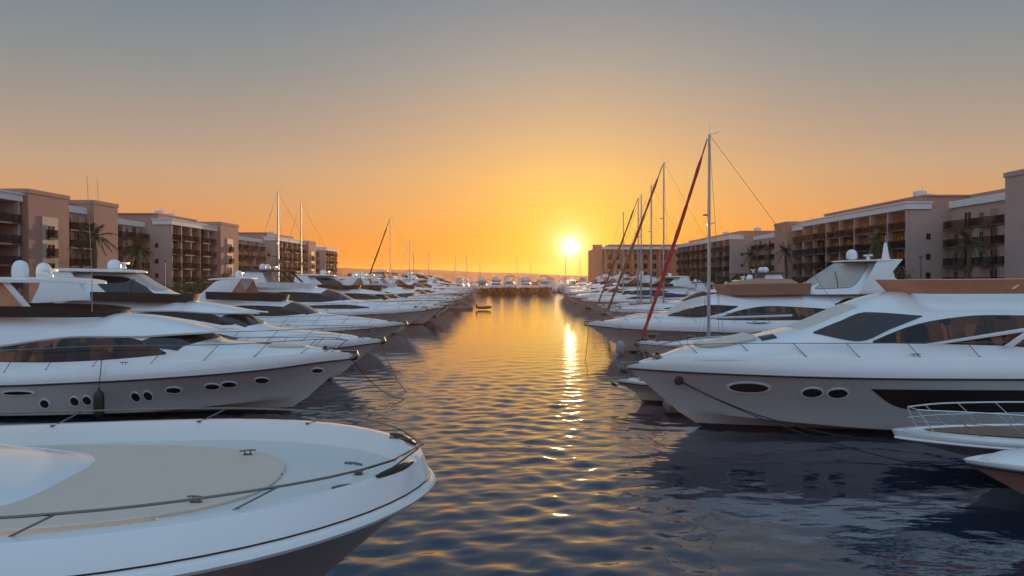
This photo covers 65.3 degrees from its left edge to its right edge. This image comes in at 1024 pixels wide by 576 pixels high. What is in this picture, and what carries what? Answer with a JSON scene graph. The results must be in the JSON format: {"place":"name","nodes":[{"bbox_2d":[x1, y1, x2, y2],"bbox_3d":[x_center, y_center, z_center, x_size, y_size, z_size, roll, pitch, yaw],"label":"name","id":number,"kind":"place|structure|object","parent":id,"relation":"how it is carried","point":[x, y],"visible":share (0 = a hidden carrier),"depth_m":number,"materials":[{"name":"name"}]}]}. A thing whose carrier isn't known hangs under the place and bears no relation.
{"place":"outdoors","nodes":[
{"label":"outdoors","id":0,"kind":"place"},
{"bbox_2d":[0,188,118,302],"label":"apartment building","id":1,"kind":"structure","parent":0,"point":[37,227],"depth_m":96.38,"materials":[{"name":"paint"}]},
{"bbox_2d":[46,244,54,252],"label":"window","id":2,"kind":"structure","parent":1,"relation":"in","point":[52,246],"depth_m":97.09,"materials":[{"name":"beige"}]},
{"bbox_2d":[118,210,238,291],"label":"apartment building","id":3,"kind":"structure","parent":0,"point":[189,249],"depth_m":137.88,"materials":[{"name":"paint"}]},
{"bbox_2d":[238,231,315,281],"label":"apartment building","id":4,"kind":"structure","parent":0,"point":[248,244],"depth_m":195.82,"materials":[{"name":"paint"}]},
{"bbox_2d":[316,246,337,276],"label":"apartment building","id":5,"kind":"structure","parent":0,"point":[324,259],"depth_m":246.28,"materials":[{"name":"paint"}]},
{"bbox_2d":[337,268,587,279],"bbox_3d":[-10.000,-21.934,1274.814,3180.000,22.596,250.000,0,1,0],"label":"hills","id":6,"kind":"structure","parent":0,"point":[446,274],"depth_m":1231.02,"materials":[{"name":"brown"}]},
{"bbox_2d":[0,280,1023,575],"bbox_3d":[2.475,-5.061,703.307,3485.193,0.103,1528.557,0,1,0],"label":"water","id":7,"kind":"structure","parent":0,"point":[548,448],"depth_m":21.68,"materials":[{"name":"blue liquid"}]},
{"bbox_2d":[0,182,358,417],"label":"motor yacht","id":8,"kind":"object","parent":7,"relation":"on","point":[50,356],"visible":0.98,"depth_m":31.06,"materials":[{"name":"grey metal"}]},
{"bbox_2d":[0,338,165,362],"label":"side window","id":9,"kind":"structure","parent":8,"relation":"in","point":[71,354],"depth_m":30.89,"materials":[{"name":"black glass"}]},
{"bbox_2d":[93,348,104,417],"bbox_3d":[-15.535,3.587,30.096,0.380,2.643,0.425,1,1,38],"label":"fender","id":10,"kind":"object","parent":8,"relation":"hanging from","point":[98,400],"visible":1,"depth_m":29.96,"materials":[{"name":"black rubber"}]},
{"bbox_2d":[350,357,401,398],"bbox_3d":[-5.603,3.912,34.358,0.036,2.276,3.957,1,1,30],"label":"mooring rope","id":11,"kind":"object","parent":8,"relation":"attached to","point":[373,383],"visible":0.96,"depth_m":33.84,"materials":[{"name":"grey fabric"}]},
{"bbox_2d":[31,182,385,379],"bbox_3d":[-16.378,-0.009,42.205,19.444,11.150,4.900,0,1,0],"label":"motor yacht","id":12,"kind":"object","parent":7,"relation":"on","point":[136,291],"visible":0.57,"depth_m":40.95,"materials":[{"name":"white plastic"}]},
{"bbox_2d":[92,275,152,292],"bbox_3d":[-19.999,-0.142,41.098,3.271,1.027,0.640,0,1,0],"label":"side window","id":13,"kind":"structure","parent":12,"relation":"in","point":[117,283],"depth_m":40.97,"materials":[{"name":"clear glass"}]},
{"bbox_2d":[141,312,233,324],"bbox_3d":[-17.350,1.569,40.737,6.371,0.755,0.446,0,1,0],"label":"side window","id":14,"kind":"structure","parent":12,"relation":"in","point":[209,318],"depth_m":40.78,"materials":[{"name":"black glass"}]},
{"bbox_2d":[0,408,435,575],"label":"motor yacht","id":15,"kind":"object","parent":7,"relation":"on","point":[226,497],"visible":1,"depth_m":8.71,"materials":[{"name":"white fiberglass gelcoat"},{"name":"teak"},{"name":"stainless steel"}]},
{"bbox_2d":[252,191,332,289],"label":"sailboat","id":16,"kind":"object","parent":7,"relation":"on","point":[278,243],"visible":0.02,"depth_m":84.89,"materials":[{"name":"silver metal"}]},
{"bbox_2d":[199,271,407,341],"bbox_3d":[-17.028,2.029,58.037,18.944,6.600,4.800,0,1,0],"label":"motor yacht","id":17,"kind":"object","parent":7,"relation":"on","point":[239,290],"visible":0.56,"depth_m":56.56,"materials":[{"name":"white plastic"}]},
{"bbox_2d":[236,305,302,315],"bbox_3d":[-18.249,1.611,56.571,7.572,0.754,0.576,0,1,0],"label":"side window","id":18,"kind":"structure","parent":17,"relation":"in","point":[272,310],"depth_m":56.47,"materials":[{"name":"black glass"}]},
{"bbox_2d":[275,202,345,282],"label":"sailboat","id":19,"kind":"object","parent":7,"relation":"on","point":[301,205],"visible":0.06,"depth_m":95.88,"materials":[{"name":"silver metal"}]},
{"bbox_2d":[239,264,428,333],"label":"motor yacht","id":20,"kind":"object","parent":7,"relation":"on","point":[323,300],"visible":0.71,"depth_m":74.44,"materials":[{"name":"white plastic"}]},
{"bbox_2d":[277,292,339,301],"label":"side window","id":21,"kind":"structure","parent":20,"relation":"in","point":[294,296],"depth_m":74.30,"materials":[{"name":"black glass"}]},
{"bbox_2d":[310,304,368,308],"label":"side window","id":22,"kind":"structure","parent":20,"relation":"in","point":[342,306],"depth_m":74.03,"materials":[{"name":"black glass"}]},
{"bbox_2d":[294,250,445,324],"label":"motor yacht","id":23,"kind":"object","parent":7,"relation":"on","point":[356,292],"visible":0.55,"depth_m":89.33,"materials":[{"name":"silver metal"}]},
{"bbox_2d":[316,277,342,284],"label":"side window","id":24,"kind":"structure","parent":23,"relation":"in","point":[322,280],"depth_m":89.27,"materials":[{"name":"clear glass"}]},
{"bbox_2d":[343,293,379,299],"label":"side window","id":25,"kind":"structure","parent":23,"relation":"in","point":[353,295],"depth_m":89.05,"materials":[{"name":"black glass"}]},
{"bbox_2d":[338,273,450,317],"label":"motor yacht","id":26,"kind":"object","parent":7,"relation":"on","point":[353,279],"visible":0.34,"depth_m":98.50,"materials":[{"name":"white plastic"}]},
{"bbox_2d":[337,267,456,315],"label":"motor yacht","id":27,"kind":"object","parent":7,"relation":"on","point":[404,293],"visible":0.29,"depth_m":107.70,"materials":[{"name":"white plastic"}]},
{"bbox_2d":[369,218,432,294],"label":"sailboat","id":28,"kind":"object","parent":7,"relation":"on","point":[390,220],"visible":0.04,"depth_m":119.86,"materials":[{"name":"silver metal"}]},
{"bbox_2d":[361,274,459,310],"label":"motor yacht","id":29,"kind":"object","parent":7,"relation":"on","point":[365,281],"visible":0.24,"depth_m":118.41,"materials":[{"name":"white plastic"}]},
{"bbox_2d":[397,241,433,283],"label":"sailboat","id":30,"kind":"object","parent":7,"relation":"on","point":[409,262],"visible":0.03,"depth_m":149.87,"materials":[{"name":"silver metal"}]},
{"bbox_2d":[371,269,466,295],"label":"motor yacht","id":31,"kind":"object","parent":7,"relation":"on","point":[380,273],"visible":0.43,"depth_m":147.58,"materials":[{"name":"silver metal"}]},
{"bbox_2d":[378,276,465,304],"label":"motor yacht","id":32,"kind":"object","parent":7,"relation":"on","point":[426,290],"visible":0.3,"depth_m":138.67,"materials":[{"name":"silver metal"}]},
{"bbox_2d":[383,276,464,306],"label":"motor yacht","id":33,"kind":"object","parent":7,"relation":"on","point":[397,282],"visible":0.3,"depth_m":128.59,"materials":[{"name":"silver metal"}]},
{"bbox_2d":[394,272,471,291],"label":"motor yacht","id":34,"kind":"object","parent":7,"relation":"on","point":[407,275],"visible":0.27,"depth_m":174.80,"materials":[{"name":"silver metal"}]},
{"bbox_2d":[398,268,470,293],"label":"motor yacht","id":35,"kind":"object","parent":7,"relation":"on","point":[433,286],"visible":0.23,"depth_m":165.16,"materials":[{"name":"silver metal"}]},
{"bbox_2d":[406,271,473,290],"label":"motor yacht","id":36,"kind":"object","parent":7,"relation":"on","point":[465,289],"visible":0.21,"depth_m":183.23,"materials":[{"name":"white plastic"}]},
{"bbox_2d":[410,278,470,303],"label":"motor yacht","id":37,"kind":"object","parent":7,"relation":"on","point":[415,280],"visible":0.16,"depth_m":156.52,"materials":[{"name":"white plastic"}]},
{"bbox_2d":[410,265,475,289],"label":"motor yacht","id":38,"kind":"object","parent":7,"relation":"on","point":[424,277],"visible":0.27,"depth_m":203.76,"materials":[{"name":"white plastic"}]},
{"bbox_2d":[438,277,479,294],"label":"motor yacht","id":39,"kind":"object","parent":7,"relation":"on","point":[457,284],"visible":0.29,"depth_m":233.34,"materials":[{"name":"white plastic"}]},
{"bbox_2d":[455,276,463,285],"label":"motor yacht","id":40,"kind":"object","parent":7,"relation":"on","point":[459,280],"visible":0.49,"depth_m":264.65,"materials":[{"name":"white plastic"}]},
{"bbox_2d":[447,307,472,309],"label":"pier","id":41,"kind":"structure","parent":7,"relation":"on","point":[460,308],"depth_m":129.76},
{"bbox_2d":[476,277,488,293],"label":"motor yacht","id":42,"kind":"object","parent":7,"relation":"on","point":[484,288],"visible":0.83,"depth_m":249.51,"materials":[{"name":"white plastic"}]},
{"bbox_2d":[489,275,502,293],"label":"motor yacht","id":43,"kind":"object","parent":7,"relation":"on","point":[495,287],"visible":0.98,"depth_m":249.89,"materials":[{"name":"white plastic"}]},
{"bbox_2d":[502,275,516,293],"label":"motor yacht","id":44,"kind":"object","parent":7,"relation":"on","point":[508,287],"visible":0.98,"depth_m":249.77,"materials":[{"name":"white plastic"}]},
{"bbox_2d":[519,275,532,293],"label":"motor yacht","id":45,"kind":"object","parent":7,"relation":"on","point":[525,287],"visible":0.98,"depth_m":249.91,"materials":[{"name":"white plastic"}]},
{"bbox_2d":[531,277,539,290],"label":"motor yacht","id":46,"kind":"object","parent":7,"relation":"on","point":[534,285],"visible":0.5,"depth_m":268.24,"materials":[{"name":"white plastic"}]},
{"bbox_2d":[537,275,551,293],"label":"motor yacht","id":47,"kind":"object","parent":7,"relation":"on","point":[544,287],"visible":0.99,"depth_m":249.80,"materials":[{"name":"white plastic"}]},
{"bbox_2d":[547,276,556,292],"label":"motor yacht","id":48,"kind":"object","parent":7,"relation":"on","point":[552,283],"visible":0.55,"depth_m":264.42,"materials":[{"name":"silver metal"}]},
{"bbox_2d":[557,268,606,287],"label":"motor yacht","id":49,"kind":"object","parent":7,"relation":"on","point":[580,283],"visible":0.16,"depth_m":227.07,"materials":[{"name":"white plastic"}]},
{"bbox_2d":[559,272,620,289],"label":"motor yacht","id":50,"kind":"object","parent":7,"relation":"on","point":[575,287],"visible":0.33,"depth_m":199.04,"materials":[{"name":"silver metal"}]},
{"bbox_2d":[560,275,622,295],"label":"motor yacht","id":51,"kind":"object","parent":7,"relation":"on","point":[614,280],"visible":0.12,"depth_m":170.62,"materials":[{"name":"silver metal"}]},
{"bbox_2d":[562,259,627,297],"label":"motor yacht","id":52,"kind":"object","parent":7,"relation":"on","point":[609,280],"visible":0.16,"depth_m":180.10,"materials":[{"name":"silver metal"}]},
{"bbox_2d":[561,273,632,302],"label":"motor yacht","id":53,"kind":"object","parent":7,"relation":"on","point":[599,286],"visible":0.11,"depth_m":162.16,"materials":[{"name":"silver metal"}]},
{"bbox_2d":[563,271,652,303],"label":"motor yacht","id":54,"kind":"object","parent":7,"relation":"on","point":[595,290],"visible":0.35,"depth_m":152.30,"materials":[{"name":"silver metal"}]},
{"bbox_2d":[567,274,649,308],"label":"motor yacht","id":55,"kind":"object","parent":7,"relation":"on","point":[576,298],"visible":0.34,"depth_m":133.74,"materials":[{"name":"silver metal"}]},
{"bbox_2d":[568,269,655,296],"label":"motor yacht","id":56,"kind":"object","parent":7,"relation":"on","point":[631,281],"visible":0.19,"depth_m":143.08,"materials":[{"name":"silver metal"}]},
{"bbox_2d":[591,211,658,297],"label":"sailboat","id":57,"kind":"object","parent":7,"relation":"on","point":[623,254],"visible":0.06,"depth_m":125.88,"materials":[{"name":"silver metal"}]},
{"bbox_2d":[579,273,691,312],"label":"motor yacht","id":58,"kind":"object","parent":7,"relation":"on","point":[675,284],"visible":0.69,"depth_m":117.68,"materials":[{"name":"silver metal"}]},
{"bbox_2d":[610,368,665,403],"bbox_3d":[7.828,4.578,34.673,7.144,2.205,2.400,0,1,0],"label":"motor boat","id":59,"kind":"object","parent":7,"relation":"on","point":[642,390],"visible":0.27,"depth_m":34.47,"materials":[{"name":"white plastic"}]},
{"bbox_2d":[595,197,687,310],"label":"sailboat","id":60,"kind":"object","parent":7,"relation":"on","point":[598,304],"visible":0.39,"depth_m":111.86,"materials":[{"name":"silver metal"}]},
{"bbox_2d":[599,194,691,310],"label":"sailboat","id":61,"kind":"object","parent":7,"relation":"on","point":[641,292],"visible":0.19,"depth_m":103.91,"materials":[{"name":"silver metal"}]},
{"bbox_2d":[604,184,704,310],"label":"sailboat","id":62,"kind":"object","parent":7,"relation":"on","point":[651,276],"visible":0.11,"depth_m":95.90,"materials":[{"name":"grey metal"}]},
{"bbox_2d":[603,161,728,318],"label":"sailboat","id":63,"kind":"object","parent":7,"relation":"on","point":[667,296],"visible":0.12,"depth_m":85.85,"materials":[{"name":"grey metal"}]},
{"bbox_2d":[663,401,678,411],"bbox_3d":[7.700,4.766,32.275,3.000,0.260,1.200,0,1,0],"label":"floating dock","id":64,"kind":"object","parent":7,"relation":"on","point":[668,407],"visible":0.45,"depth_m":31.68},
{"bbox_2d":[610,275,752,319],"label":"motor yacht","id":65,"kind":"object","parent":7,"relation":"on","point":[658,312],"visible":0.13,"depth_m":68.12,"materials":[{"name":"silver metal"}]},
{"bbox_2d":[685,269,701,294],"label":"motor yacht","id":66,"kind":"object","parent":7,"relation":"on","point":[690,291],"visible":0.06,"depth_m":144.61,"materials":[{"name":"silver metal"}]},
{"bbox_2d":[607,267,787,314],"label":"motor yacht","id":67,"kind":"object","parent":7,"relation":"on","point":[763,273],"visible":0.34,"depth_m":75.52,"materials":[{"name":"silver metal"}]},
{"bbox_2d":[692,282,713,291],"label":"motor yacht","id":68,"kind":"object","parent":7,"relation":"on","point":[698,287],"visible":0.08,"depth_m":134.30,"materials":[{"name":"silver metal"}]},
{"bbox_2d":[633,125,834,353],"bbox_3d":[14.178,-1.973,46.476,14.244,14.950,4.068,0,1,0],"label":"sailboat","id":69,"kind":"object","parent":7,"relation":"on","point":[645,343],"visible":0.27,"depth_m":46.39,"materials":[{"name":"grey metal"}]},
{"bbox_2d":[584,236,902,352],"bbox_3d":[18.378,0.797,57.518,26.444,9.080,5.700,0,1,0],"label":"motor yacht","id":70,"kind":"object","parent":7,"relation":"on","point":[841,281],"visible":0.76,"depth_m":55.84,"materials":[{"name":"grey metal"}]},
{"bbox_2d":[616,326,624,353],"bbox_3d":[7.600,3.635,56.011,0.600,1.950,0.591,0,1,0],"label":"fender","id":71,"kind":"object","parent":70,"relation":"hanging from","point":[620,346],"visible":1,"depth_m":55.80,"materials":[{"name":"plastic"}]},
{"bbox_2d":[668,305,737,316],"bbox_3d":[13.320,1.608,55.710,4.813,0.864,0.557,0,1,7],"label":"side window","id":72,"kind":"structure","parent":70,"relation":"in","point":[697,311],"depth_m":55.67,"materials":[{"name":"black glass"}]},
{"bbox_2d":[716,306,824,319],"bbox_3d":[19.300,1.748,55.466,10.270,0.993,0.419,0,1,0],"label":"side window","id":73,"kind":"structure","parent":70,"relation":"in","point":[771,310],"depth_m":55.44,"materials":[{"name":"black glass"}]},
{"bbox_2d":[815,264,868,288],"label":"side window","id":74,"kind":"structure","parent":70,"relation":"in","point":[852,274],"depth_m":56.15,"materials":[{"name":"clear glass"}]},
{"bbox_2d":[683,383,939,468],"bbox_3d":[9.573,4.272,25.229,9.756,1.830,0.036,1,1,42],"label":"mooring rope","id":75,"kind":"object","parent":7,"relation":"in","point":[809,435],"visible":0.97,"depth_m":25.33,"materials":[{"name":"grey fabric"}]},
{"bbox_2d":[619,278,1023,432],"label":"motor yacht","id":76,"kind":"object","parent":7,"relation":"on","point":[879,362],"visible":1,"depth_m":27.45,"materials":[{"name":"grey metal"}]},
{"bbox_2d":[683,382,915,442],"bbox_3d":[10.123,4.137,26.791,9.046,1.672,0.044,0,1,22],"label":"mooring rope","id":77,"kind":"object","parent":76,"relation":"attached to","point":[806,428],"visible":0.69,"depth_m":26.85,"materials":[{"name":"grey fabric"}]},
{"bbox_2d":[813,312,921,340],"bbox_3d":[12.321,1.330,27.637,3.658,0.969,0.724,0,1,0],"label":"side window","id":78,"kind":"structure","parent":76,"relation":"in","point":[863,326],"depth_m":27.55,"materials":[{"name":"black glass"}]},
{"bbox_2d":[871,389,1023,413],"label":"hull window","id":79,"kind":"structure","parent":76,"relation":"in","point":[899,398],"depth_m":26.92,"materials":[{"name":"black glass"}]},
{"bbox_2d":[873,315,1023,346],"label":"side window","id":80,"kind":"structure","parent":76,"relation":"in","point":[965,326],"depth_m":27.32,"materials":[{"name":"black glass"}]},
{"bbox_2d":[892,401,1023,457],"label":"motor cruiser","id":81,"kind":"object","parent":7,"relation":"on","point":[968,440],"visible":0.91,"depth_m":20.87,"materials":[{"name":"white plastic"}]},
{"bbox_2d":[963,448,1023,494],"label":"motor boat","id":82,"kind":"object","parent":7,"relation":"on","point":[1005,467],"visible":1,"depth_m":17.27,"materials":[{"name":"plastic"}]},
{"bbox_2d":[0,0,1023,275],"label":"sky","id":83,"kind":"structure","parent":0,"point":[494,134],"materials":[{"name":"orange"}]},
{"bbox_2d":[676,227,773,282],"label":"apartment building","id":84,"kind":"structure","parent":0,"point":[729,249],"depth_m":190.51,"materials":[{"name":"paint"}]},
{"bbox_2d":[774,187,1004,282],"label":"apartment building","id":85,"kind":"structure","parent":0,"point":[924,224],"depth_m":103.02,"materials":[{"name":"paint"}]},
{"bbox_2d":[896,234,903,247],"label":"window","id":86,"kind":"structure","parent":85,"relation":"in","point":[898,237],"depth_m":110.37,"materials":[{"name":"beige glass"}]},
{"bbox_2d":[964,211,971,225],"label":"window","id":87,"kind":"structure","parent":85,"relation":"in","point":[967,215],"depth_m":98.98,"materials":[{"name":"beige"}]},
{"bbox_2d":[990,268,998,278],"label":"window","id":88,"kind":"structure","parent":85,"relation":"in","point":[994,272],"depth_m":93.53,"materials":[{"name":"black glass"}]},
{"bbox_2d":[990,248,998,264],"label":"window","id":89,"kind":"structure","parent":85,"relation":"in","point":[992,253],"depth_m":93.64,"materials":[{"name":"beige glass"}]},
{"bbox_2d":[990,227,998,240],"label":"window","id":90,"kind":"structure","parent":85,"relation":"in","point":[994,231],"depth_m":93.58,"materials":[{"name":"beige glass"}]},
{"bbox_2d":[990,207,998,219],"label":"window","id":91,"kind":"structure","parent":85,"relation":"in","point":[993,211],"depth_m":93.49,"materials":[{"name":"beige glass"}]},
{"bbox_2d":[1003,169,1023,277],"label":"apartment building","id":92,"kind":"structure","parent":0,"point":[1014,231],"depth_m":79.53,"materials":[{"name":"paint"}]},
{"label":"quay ground","id":93,"kind":"structure","parent":0,"visible":0},
{"bbox_2d":[67,222,121,268],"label":"palm tree","id":94,"kind":"object","parent":93,"relation":"on","point":[93,236],"visible":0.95,"depth_m":98.80,"materials":[{"name":"green plant"}]},
{"bbox_2d":[119,237,155,273],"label":"palm tree","id":95,"kind":"object","parent":93,"relation":"on","point":[137,250],"visible":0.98,"depth_m":107.85,"materials":[{"name":"green plant"}]},
{"bbox_2d":[161,283,182,291],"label":"leafy tree","id":96,"kind":"object","parent":93,"relation":"on","point":[177,288],"visible":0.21,"depth_m":117.16,"materials":[{"name":"green plant"}]},
{"bbox_2d":[178,278,205,292],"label":"leafy tree","id":97,"kind":"object","parent":93,"relation":"on","point":[196,289],"visible":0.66,"depth_m":123.92,"materials":[{"name":"green plant"}]},
{"bbox_2d":[193,275,216,292],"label":"leafy tree","id":98,"kind":"object","parent":93,"relation":"on","point":[204,282],"visible":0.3,"depth_m":129.13,"materials":[{"name":"green plant"}]},
{"bbox_2d":[272,252,285,280],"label":"palm tree","id":99,"kind":"object","parent":93,"relation":"on","point":[280,257],"visible":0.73,"depth_m":171.74,"materials":[{"name":"green plant"}]},
{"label":"quay ground","id":100,"kind":"structure","parent":0,"visible":0},
{"bbox_2d":[588,244,677,281],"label":"apartment building","id":101,"kind":"structure","parent":100,"relation":"on","point":[598,256],"depth_m":253.06,"materials":[{"name":"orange paint"}]},
{"bbox_2d":[689,270,706,282],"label":"leafy tree","id":102,"kind":"object","parent":100,"relation":"on","point":[695,276],"visible":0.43,"depth_m":196.16,"materials":[{"name":"green plant"}]},
{"bbox_2d":[697,270,716,283],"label":"leafy tree","id":103,"kind":"object","parent":100,"relation":"on","point":[712,275],"visible":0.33,"depth_m":188.74,"materials":[{"name":"green plant"}]},
{"bbox_2d":[711,275,727,283],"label":"leafy tree","id":104,"kind":"object","parent":100,"relation":"on","point":[720,280],"visible":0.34,"depth_m":179.51,"materials":[{"name":"green plant"}]},
{"bbox_2d":[741,248,759,274],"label":"palm tree","id":105,"kind":"object","parent":100,"relation":"on","point":[751,255],"visible":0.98,"depth_m":153.67,"materials":[{"name":"green plant"}]},
{"bbox_2d":[773,242,797,278],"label":"palm tree","id":106,"kind":"object","parent":100,"relation":"on","point":[784,250],"visible":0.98,"depth_m":133.77,"materials":[{"name":"green plant"}]},
{"bbox_2d":[860,228,890,258],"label":"palm tree","id":107,"kind":"object","parent":100,"relation":"on","point":[875,239],"visible":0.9,"depth_m":100.87,"materials":[{"name":"green plant"}]},
{"bbox_2d":[893,266,912,278],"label":"leafy tree","id":108,"kind":"object","parent":100,"relation":"on","point":[899,275],"visible":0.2,"depth_m":95.49,"materials":[{"name":"green plant"}]},
{"bbox_2d":[947,229,999,278],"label":"palm tree","id":109,"kind":"object","parent":100,"relation":"on","point":[969,243],"visible":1,"depth_m":80.87,"materials":[{"name":"green plant"}]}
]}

